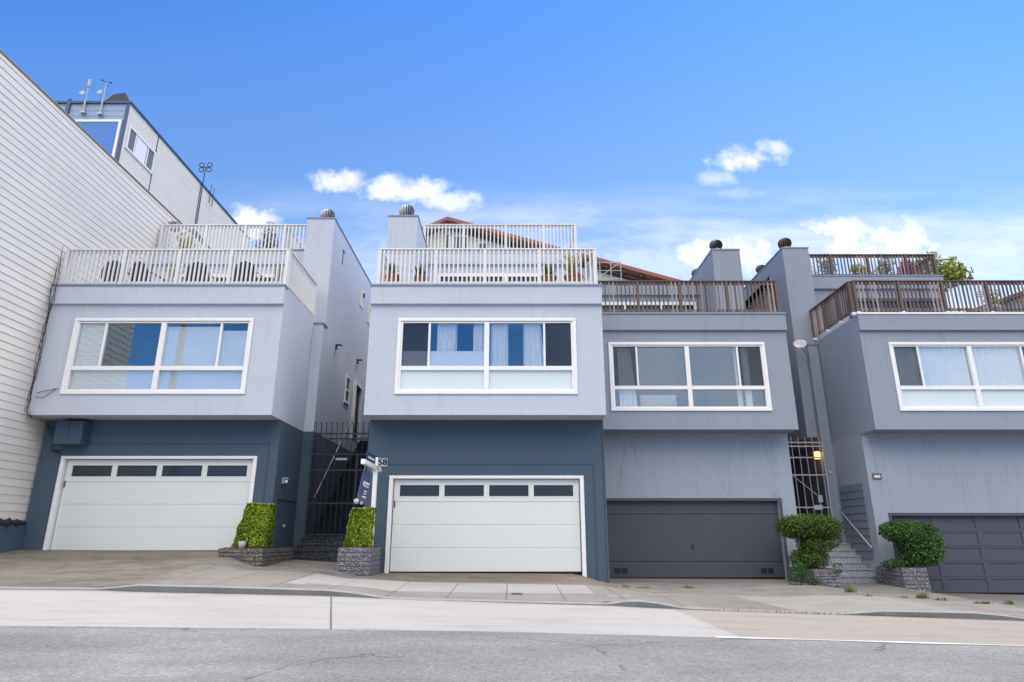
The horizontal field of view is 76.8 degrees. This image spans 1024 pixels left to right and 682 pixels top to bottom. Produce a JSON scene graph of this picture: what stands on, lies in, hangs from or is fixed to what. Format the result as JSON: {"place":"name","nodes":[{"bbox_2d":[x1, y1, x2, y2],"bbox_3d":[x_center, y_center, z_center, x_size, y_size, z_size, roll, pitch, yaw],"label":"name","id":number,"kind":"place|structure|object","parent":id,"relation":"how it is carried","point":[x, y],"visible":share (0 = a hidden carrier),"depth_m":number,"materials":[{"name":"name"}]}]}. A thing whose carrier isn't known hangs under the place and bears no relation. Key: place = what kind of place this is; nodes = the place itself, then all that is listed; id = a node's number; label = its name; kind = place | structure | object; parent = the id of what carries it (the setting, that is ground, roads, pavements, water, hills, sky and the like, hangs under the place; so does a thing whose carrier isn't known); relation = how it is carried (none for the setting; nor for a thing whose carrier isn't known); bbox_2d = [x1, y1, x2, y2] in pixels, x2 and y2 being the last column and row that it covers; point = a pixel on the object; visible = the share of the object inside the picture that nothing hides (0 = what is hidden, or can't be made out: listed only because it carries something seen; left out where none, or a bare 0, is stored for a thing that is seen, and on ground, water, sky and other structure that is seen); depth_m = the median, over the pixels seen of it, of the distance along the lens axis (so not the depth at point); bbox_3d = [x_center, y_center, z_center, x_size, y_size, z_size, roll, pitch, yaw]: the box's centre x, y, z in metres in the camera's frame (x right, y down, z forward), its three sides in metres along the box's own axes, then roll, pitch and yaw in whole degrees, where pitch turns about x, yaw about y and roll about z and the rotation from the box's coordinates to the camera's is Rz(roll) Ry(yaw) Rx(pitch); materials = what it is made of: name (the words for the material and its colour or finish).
{"place":"outdoors","nodes":[
{"label":"outdoors","id":0,"kind":"place"},
{"bbox_2d":[168,221,180,231],"bbox_3d":[-12.002,-3.567,22.790,0.548,1.485,0.431,0,-17,0],"label":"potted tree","id":1,"kind":"object","parent":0,"point":[171,222],"visible":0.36,"depth_m":22.92,"materials":[{"name":"plant"}]},
{"bbox_2d":[0,589,738,636],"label":"parking lane","id":2,"kind":"structure","parent":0,"point":[80,608],"depth_m":8.99,"materials":[{"name":"concrete"}]},
{"bbox_2d":[330,596,331,628],"bbox_3d":[-2.610,3.872,9.319,0.023,0.086,3.639,4,-18,-14],"label":"lane joint","id":3,"kind":"object","parent":2,"relation":"on","point":[331,613],"visible":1,"depth_m":8.95,"materials":[{"name":"concrete"}]},
{"bbox_2d":[0,626,1023,681],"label":"road","id":4,"kind":"structure","parent":0,"point":[89,654],"depth_m":6.31,"materials":[{"name":"grey asphalt"}]},
{"bbox_2d":[715,636,1023,645],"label":"edge line","id":5,"kind":"object","parent":4,"relation":"on","point":[856,640],"visible":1,"depth_m":7.59,"materials":[{"name":"white paint"}]},
{"bbox_2d":[0,550,1023,616],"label":"pavement","id":6,"kind":"structure","parent":0,"point":[68,568],"depth_m":13.25,"materials":[{"name":"concrete"}]},
{"bbox_2d":[0,49,202,586],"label":"building","id":7,"kind":"structure","parent":6,"relation":"on","point":[67,181],"depth_m":16.70,"materials":[{"name":"white paint"}]},
{"bbox_2d":[189,229,209,247],"bbox_3d":[-12.650,-4.040,26.133,0.500,0.350,1.600,0,-17,0],"label":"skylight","id":8,"kind":"object","parent":7,"relation":"on","point":[199,236],"visible":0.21,"depth_m":25.64,"materials":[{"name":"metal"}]},
{"bbox_2d":[13,209,371,587],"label":"row house","id":9,"kind":"structure","parent":6,"relation":"on","point":[179,413],"depth_m":16.97,"materials":[{"name":"grey paint"}]},
{"bbox_2d":[24,247,62,452],"bbox_3d":[-11.921,0.142,17.115,0.657,5.536,0.881,0,-17,0],"label":"cable bundle","id":10,"kind":"object","parent":9,"relation":"attached to","point":[47,318],"visible":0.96,"depth_m":16.74,"materials":[{"name":"black rubber"}]},
{"bbox_2d":[101,260,128,280],"bbox_3d":[-11.000,-1.698,18.027,0.669,0.893,0.699,0,-17,0],"label":"deck chair","id":11,"kind":"object","parent":9,"relation":"on","point":[111,271],"visible":0.1,"depth_m":17.80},
{"bbox_2d":[129,261,164,280],"bbox_3d":[-10.266,-1.682,18.077,0.669,0.893,0.699,-4,-18,14],"label":"deck chair","id":12,"kind":"object","parent":9,"relation":"on","point":[138,270],"visible":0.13,"depth_m":17.86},
{"bbox_2d":[51,460,252,550],"bbox_3d":[-9.140,4.190,16.510,4.870,2.270,0.065,0,-17,0],"label":"garage door","id":13,"kind":"structure","parent":9,"relation":"in","point":[156,505],"depth_m":16.50,"materials":[{"name":"white paint"}]},
{"bbox_2d":[60,318,253,393],"bbox_3d":[-9.165,0.390,16.808,4.710,2.050,0.157,0,-17,0],"label":"window","id":14,"kind":"structure","parent":9,"relation":"in","point":[185,355],"depth_m":16.81,"materials":[{"name":"glass"}]},
{"bbox_2d":[165,262,183,280],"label":"potted plant","id":15,"kind":"object","parent":9,"relation":"on","point":[170,274],"visible":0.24,"depth_m":18.05,"materials":[{"name":"green plant"}]},
{"bbox_2d":[177,232,198,247],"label":"potted plant","id":16,"kind":"object","parent":9,"relation":"on","point":[187,241],"visible":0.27,"depth_m":23.05,"materials":[{"name":"green plant"}]},
{"bbox_2d":[186,262,216,280],"bbox_3d":[-8.745,-1.668,18.123,0.669,0.893,0.699,1,-17,-5],"label":"deck chair","id":17,"kind":"object","parent":9,"relation":"on","point":[200,275],"visible":0.17,"depth_m":17.90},
{"bbox_2d":[181,274,274,280],"bbox_3d":[-9.650,-1.175,21.698,3.300,2.270,0.140,0,-17,0],"label":"sliding door","id":18,"kind":"structure","parent":9,"relation":"in","point":[265,277],"depth_m":21.96,"materials":[{"name":"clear glass"}]},
{"bbox_2d":[234,261,265,280],"bbox_3d":[-7.356,-1.683,18.075,0.669,0.893,0.699,-1,-17,5],"label":"deck chair","id":19,"kind":"object","parent":9,"relation":"on","point":[244,271],"visible":0.21,"depth_m":17.85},
{"bbox_2d":[255,229,278,247],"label":"potted plant","id":20,"kind":"object","parent":9,"relation":"on","point":[268,239],"visible":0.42,"depth_m":23.10,"materials":[{"name":"plant"}]},
{"bbox_2d":[266,221,274,246],"bbox_3d":[-9.917,-3.386,26.142,0.320,3.205,0.320,0,-17,0],"label":"flue pipe","id":21,"kind":"object","parent":9,"relation":"on","point":[269,222],"visible":0.13,"depth_m":26.42,"materials":[{"name":"grey metal"}]},
{"bbox_2d":[273,262,282,280],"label":"potted plant","id":22,"kind":"object","parent":9,"relation":"on","point":[278,278],"visible":0.09,"depth_m":17.92,"materials":[{"name":"green plant"}]},
{"bbox_2d":[273,500,295,546],"bbox_3d":[-6.070,4.902,17.178,0.020,1.260,1.520,0,-17,0],"label":"cupboard door","id":23,"kind":"structure","parent":9,"relation":"in","point":[285,513],"depth_m":17.20,"materials":[{"name":"blue wood"}]},
{"bbox_2d":[343,375,350,405],"bbox_3d":[-5.770,1.724,22.640,0.080,0.980,0.660,0,-17,0],"label":"side window","id":24,"kind":"structure","parent":9,"relation":"in","point":[347,380],"depth_m":22.69,"materials":[{"name":"white glass"}]},
{"bbox_2d":[349,381,362,441],"bbox_3d":[-5.745,2.617,23.830,0.130,2.070,1.100,0,-17,0],"label":"side door","id":25,"kind":"structure","parent":9,"relation":"in","point":[357,397],"depth_m":24.00,"materials":[{"name":"white wood"}]},
{"bbox_2d":[218,547,292,566],"bbox_3d":[-6.220,5.247,15.387,1.285,0.630,2.108,0,-17,0],"label":"stone planter","id":26,"kind":"object","parent":6,"relation":"on","point":[260,557],"visible":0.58,"depth_m":14.82,"materials":[{"name":"stone"}]},
{"bbox_2d":[238,541,245,547],"bbox_3d":[-6.250,4.717,14.954,0.180,0.150,0.180,0,-17,0],"label":"pot","id":27,"kind":"object","parent":26,"relation":"on","point":[241,544],"visible":0.94,"depth_m":14.90,"materials":[{"name":"white ceramic"}]},
{"bbox_2d":[231,502,276,547],"bbox_3d":[-6.166,4.416,15.501,0.806,1.056,0.717,0,-17,0],"label":"clipped hedge","id":28,"kind":"object","parent":26,"relation":"on","point":[257,522],"visible":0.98,"depth_m":15.24,"materials":[{"name":"green plant"}]},
{"bbox_2d":[291,440,368,588],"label":"front steps","id":29,"kind":"structure","parent":6,"relation":"on","point":[320,548],"depth_m":19.09,"materials":[{"name":"stone"}]},
{"bbox_2d":[304,422,368,536],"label":"iron gate","id":30,"kind":"structure","parent":29,"relation":"on","point":[356,469],"depth_m":18.42,"materials":[{"name":"black metal"}]},
{"bbox_2d":[337,546,380,575],"bbox_3d":[-3.625,5.309,15.348,0.754,0.810,1.267,0,-17,0],"label":"stone planter","id":31,"kind":"object","parent":6,"relation":"on","point":[361,561],"visible":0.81,"depth_m":14.80,"materials":[{"name":"stone"}]},
{"bbox_2d":[343,507,376,546],"bbox_3d":[-3.606,4.424,15.348,0.675,0.948,0.551,0,-17,0],"label":"clipped hedge","id":32,"kind":"object","parent":31,"relation":"on","point":[360,525],"visible":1,"depth_m":15.14,"materials":[{"name":"green plant"}]},
{"bbox_2d":[354,451,381,546],"bbox_3d":[-3.360,3.693,15.027,0.120,2.150,2.340,0,-17,0],"label":"yard sign","id":33,"kind":"object","parent":31,"relation":"on","point":[370,461],"visible":0.96,"depth_m":15.08,"materials":[{"name":"grey metal"}]},
{"bbox_2d":[362,204,610,601],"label":"row house","id":34,"kind":"structure","parent":6,"relation":"on","point":[485,407],"depth_m":16.73,"materials":[{"name":"grey paint"}]},
{"bbox_2d":[384,262,402,280],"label":"potted plant","id":35,"kind":"object","parent":34,"relation":"on","point":[389,274],"visible":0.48,"depth_m":17.80,"materials":[{"name":"green plant"}]},
{"bbox_2d":[411,262,429,280],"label":"potted plant","id":36,"kind":"object","parent":34,"relation":"on","point":[420,272],"visible":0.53,"depth_m":17.80,"materials":[{"name":"green plant"}]},
{"bbox_2d":[389,480,581,572],"bbox_3d":[-0.655,4.668,16.363,4.780,2.270,0.065,0,-17,0],"label":"garage door","id":37,"kind":"structure","parent":34,"relation":"in","point":[439,526],"depth_m":16.34,"materials":[{"name":"white paint"}]},
{"bbox_2d":[394,318,577,393],"bbox_3d":[-0.660,0.398,16.833,4.680,2.050,0.210,0,-17,0],"label":"window","id":38,"kind":"structure","parent":34,"relation":"in","point":[446,370],"depth_m":16.75,"materials":[{"name":"metal"}]},
{"bbox_2d":[437,273,537,280],"bbox_3d":[-0.800,-1.189,21.702,3.500,2.300,0.140,0,-17,0],"label":"sliding door","id":39,"kind":"structure","parent":34,"relation":"in","point":[442,274],"depth_m":21.97,"materials":[{"name":"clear glass"}]},
{"bbox_2d":[541,262,559,280],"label":"potted plant","id":40,"kind":"object","parent":34,"relation":"on","point":[550,274],"visible":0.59,"depth_m":17.84,"materials":[{"name":"green plant"}]},
{"bbox_2d":[558,254,583,280],"bbox_3d":[1.665,-1.842,18.034,0.970,1.174,0.904,0,-17,0],"label":"potted plant","id":41,"kind":"object","parent":34,"relation":"on","point":[574,271],"visible":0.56,"depth_m":17.92,"materials":[{"name":"green plant"}]},
{"bbox_2d":[606,595,631,597],"bbox_3d":[1.948,4.676,11.808,0.440,0.041,0.440,0,-17,0],"label":"utility cover","id":42,"kind":"object","parent":6,"relation":"on","point":[610,596],"visible":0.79,"depth_m":11.73,"materials":[{"name":"metal"}]},
{"bbox_2d":[598,240,808,611],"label":"row house","id":43,"kind":"structure","parent":6,"relation":"on","point":[700,421],"depth_m":18.93,"materials":[{"name":"grey paint"}]},
{"bbox_2d":[587,261,621,279],"bbox_3d":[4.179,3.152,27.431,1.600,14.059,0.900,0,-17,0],"label":"metal landing","id":44,"kind":"object","parent":43,"relation":"attached to","point":[599,262],"visible":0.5,"depth_m":29.23,"materials":[{"name":"white metal"}]},
{"bbox_2d":[602,302,695,308],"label":"sliding door","id":45,"kind":"structure","parent":43,"relation":"in","point":[603,303],"depth_m":24.06,"materials":[{"name":"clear glass"}]},
{"bbox_2d":[608,342,771,410],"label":"window","id":46,"kind":"structure","parent":43,"relation":"in","point":[627,389],"depth_m":19.02,"materials":[{"name":"metal"}]},
{"bbox_2d":[607,501,784,576],"bbox_3d":[5.195,5.648,18.449,4.990,2.080,0.092,0,-17,0],"label":"garage door","id":47,"kind":"structure","parent":43,"relation":"in","point":[637,530],"depth_m":18.45,"materials":[{"name":"metal"}]},
{"bbox_2d":[788,567,840,587],"bbox_3d":[7.960,6.318,17.047,0.643,0.635,1.607,0,-17,0],"label":"stone planter","id":48,"kind":"object","parent":6,"relation":"on","point":[829,577],"visible":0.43,"depth_m":16.35,"materials":[{"name":"stone"}]},
{"bbox_2d":[775,513,845,569],"bbox_3d":[7.913,5.296,17.070,1.830,1.503,1.089,0,-17,0],"label":"topiary shrub","id":49,"kind":"object","parent":48,"relation":"on","point":[817,533],"visible":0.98,"depth_m":16.87,"materials":[{"name":"green plant"}]},
{"bbox_2d":[787,560,843,585],"bbox_3d":[7.598,5.939,16.172,1.455,0.860,0.309,0,-17,0],"label":"trailing weed","id":50,"kind":"object","parent":6,"relation":"on","point":[812,576],"visible":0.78,"depth_m":16.17,"materials":[{"name":"green plant"}]},
{"bbox_2d":[795,497,882,611],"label":"front steps","id":51,"kind":"structure","parent":6,"relation":"on","point":[856,569],"depth_m":18.80,"materials":[{"name":"stone"}]},
{"bbox_2d":[788,437,836,542],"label":"iron gate","id":52,"kind":"structure","parent":51,"relation":"on","point":[820,506],"depth_m":20.52,"materials":[{"name":"black metal"}]},
{"bbox_2d":[843,586,856,592],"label":"weed tuft","id":53,"kind":"object","parent":6,"relation":"on","point":[849,590],"visible":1,"depth_m":14.30,"materials":[{"name":"green plant"}]},
{"bbox_2d":[744,238,1023,616],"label":"row house","id":54,"kind":"structure","parent":6,"relation":"on","point":[908,388],"depth_m":19.16,"materials":[{"name":"grey paint"}]},
{"bbox_2d":[793,340,807,353],"bbox_3d":[9.674,0.192,21.641,0.417,0.544,0.786,-11,-20,33],"label":"satellite dish","id":55,"kind":"object","parent":54,"relation":"attached to","point":[801,344],"visible":1,"depth_m":21.68,"materials":[{"name":"white metal"}]},
{"bbox_2d":[814,450,821,458],"bbox_3d":[9.930,3.679,20.900,0.341,0.280,0.224,0,-17,0],"label":"alley lamp","id":56,"kind":"object","parent":54,"relation":"attached to","point":[816,453],"visible":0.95,"depth_m":20.82,"materials":[{"name":"yellow glass"}]},
{"bbox_2d":[818,253,837,273],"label":"potted plant","id":57,"kind":"object","parent":54,"relation":"on","point":[826,265],"visible":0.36,"depth_m":25.28,"materials":[{"name":"green plant"}]},
{"bbox_2d":[850,263,872,273],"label":"potted plant","id":58,"kind":"object","parent":54,"relation":"on","point":[858,270],"visible":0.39,"depth_m":25.12,"materials":[{"name":"green plant"}]},
{"bbox_2d":[874,258,894,273],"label":"potted plant","id":59,"kind":"object","parent":54,"relation":"on","point":[884,266],"visible":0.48,"depth_m":25.31,"materials":[{"name":"green plant"}]},
{"bbox_2d":[847,298,941,318],"bbox_3d":[14.250,-0.505,23.846,3.500,2.250,0.140,0,-17,0],"label":"sliding door","id":60,"kind":"structure","parent":54,"relation":"in","point":[851,316],"depth_m":24.09,"materials":[{"name":"glass"}]},
{"bbox_2d":[898,259,913,273],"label":"potted plant","id":61,"kind":"object","parent":54,"relation":"on","point":[905,269],"visible":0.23,"depth_m":25.20,"materials":[{"name":"purple plant"}]},
{"bbox_2d":[888,342,1023,410],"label":"window","id":62,"kind":"structure","parent":54,"relation":"in","point":[929,376],"depth_m":19.04,"materials":[{"name":"glass"}]},
{"bbox_2d":[892,516,1023,592],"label":"garage door","id":63,"kind":"structure","parent":54,"relation":"in","point":[984,554],"depth_m":18.31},
{"bbox_2d":[977,289,1002,311],"bbox_3d":[15.563,-1.074,20.947,0.598,1.412,0.721,9,-19,-26],"label":"potted plant","id":64,"kind":"object","parent":54,"relation":"on","point":[992,300],"visible":0.21,"depth_m":20.88,"materials":[{"name":"green plant"}]},
{"bbox_2d":[875,566,931,592],"bbox_3d":[10.465,6.521,17.298,0.667,0.915,1.377,0,-17,0],"label":"stone planter","id":65,"kind":"object","parent":6,"relation":"on","point":[914,578],"visible":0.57,"depth_m":16.79,"materials":[{"name":"stone"}]},
{"bbox_2d":[877,520,947,567],"bbox_3d":[10.810,5.504,17.457,1.775,1.333,1.198,0,-17,0],"label":"round shrub","id":66,"kind":"object","parent":65,"relation":"on","point":[912,541],"visible":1,"depth_m":17.21,"materials":[{"name":"green plant"}]},
{"bbox_2d":[914,592,931,598],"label":"weed tuft","id":67,"kind":"object","parent":6,"relation":"on","point":[922,595],"visible":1,"depth_m":13.98,"materials":[{"name":"green plant"}]},
{"bbox_2d":[974,600,992,603],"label":"weed tuft","id":68,"kind":"object","parent":6,"relation":"on","point":[983,602],"visible":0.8,"depth_m":13.15,"materials":[{"name":"green plant"}]},
{"bbox_2d":[1001,600,1014,604],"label":"weed tuft","id":69,"kind":"object","parent":6,"relation":"on","point":[1010,602],"visible":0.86,"depth_m":14.40,"materials":[{"name":"green plant"}]},
{"bbox_2d":[0,0,1023,311],"label":"sky","id":70,"kind":"structure","parent":0,"point":[661,130],"materials":[{"name":"blue"}]},
{"bbox_2d":[674,609,1023,645],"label":"old parking lane","id":71,"kind":"structure","parent":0,"point":[826,627],"depth_m":9.08,"materials":[{"name":"concrete"}]},
{"bbox_2d":[0,584,1023,620],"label":"kerb","id":72,"kind":"structure","parent":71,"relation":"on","point":[174,588],"depth_m":11.02,"materials":[{"name":"concrete"}]},
{"bbox_2d":[703,608,937,617],"bbox_3d":[5.199,4.591,10.908,3.999,0.184,0.050,0,-17,0],"label":"gutter moss","id":73,"kind":"object","parent":71,"relation":"on","point":[820,613],"visible":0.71,"depth_m":10.91,"materials":[{"name":"green plant"}]},
{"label":"hill","id":74,"kind":"structure","parent":0,"visible":0},
{"bbox_2d":[55,98,249,247],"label":"tall building","id":75,"kind":"structure","parent":74,"relation":"on","point":[128,137],"depth_m":33.64,"materials":[{"name":"grey wood"}]},
{"bbox_2d":[79,79,91,113],"bbox_3d":[-21.024,-12.082,31.756,0.360,1.950,0.324,0,-17,0],"label":"antenna mast","id":76,"kind":"object","parent":75,"relation":"on","point":[83,92],"visible":1,"depth_m":31.70,"materials":[{"name":"grey metal"}]},
{"bbox_2d":[74,119,121,157],"bbox_3d":[-20.320,-9.713,31.168,2.600,2.250,0.060,0,-17,0],"label":"window","id":77,"kind":"structure","parent":75,"relation":"in","point":[106,132],"depth_m":31.32,"materials":[{"name":"blue glass"}]},
{"bbox_2d":[97,79,111,115],"bbox_3d":[-20.121,-11.966,31.735,0.489,1.872,0.469,-7,-18,21],"label":"antenna mast","id":78,"kind":"object","parent":75,"relation":"on","point":[99,113],"visible":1,"depth_m":31.69,"materials":[{"name":"grey metal"}]},
{"bbox_2d":[105,93,129,100],"bbox_3d":[-20.647,-12.607,33.582,1.151,2.600,3.164,15,-22,-39],"label":"roof vent","id":79,"kind":"object","parent":75,"relation":"on","point":[119,97],"visible":0.51,"depth_m":33.75,"materials":[{"name":"grey metal"}]},
{"bbox_2d":[125,125,155,173],"bbox_3d":[-18.763,-9.654,32.678,0.050,1.285,2.395,0,-17,0],"label":"side window","id":80,"kind":"structure","parent":75,"relation":"in","point":[136,145],"depth_m":32.63,"materials":[{"name":"glass"}]},
{"bbox_2d":[196,162,212,223],"bbox_3d":[-18.701,-8.947,38.899,0.832,4.153,0.068,0,-17,0],"label":"ring antenna","id":81,"kind":"object","parent":75,"relation":"attached to","point":[203,167],"visible":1,"depth_m":39.25,"materials":[{"name":"grey metal"}]},
{"bbox_2d":[422,217,678,279],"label":"gabled house","id":82,"kind":"structure","parent":74,"relation":"on","point":[630,272],"depth_m":37.66,"materials":[{"name":"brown wood"}]},
{"bbox_2d":[446,233,450,247],"bbox_3d":[-3.797,-5.885,38.178,0.353,1.020,0.050,0,-17,0],"label":"window","id":83,"kind":"structure","parent":82,"relation":"in","point":[447,234],"depth_m":38.21,"materials":[{"name":"white glass"}]},
{"bbox_2d":[453,235,468,247],"bbox_3d":[-3.029,-5.821,38.159,0.909,0.886,0.050,0,-17,0],"label":"window","id":84,"kind":"structure","parent":82,"relation":"in","point":[454,238],"depth_m":38.17,"materials":[{"name":"white glass"}]},
{"bbox_2d":[476,242,488,247],"bbox_3d":[-1.733,-5.566,38.081,0.732,0.529,0.050,0,-17,0],"label":"window","id":85,"kind":"structure","parent":82,"relation":"in","point":[480,243],"depth_m":38.10,"materials":[{"name":"white glass"}]},
{"bbox_2d":[896,251,973,291],"bbox_3d":[21.479,2.963,31.470,3.317,15.796,3.986,0,-17,0],"label":"garden tree","id":86,"kind":"object","parent":74,"relation":"on","point":[948,269],"visible":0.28,"depth_m":32.12,"materials":[{"name":"green plant"}]},
{"bbox_2d":[966,291,1023,311],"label":"garden shed","id":87,"kind":"structure","parent":74,"relation":"on","point":[1007,302],"depth_m":31.08,"materials":[{"name":"brown wood"}]}
]}

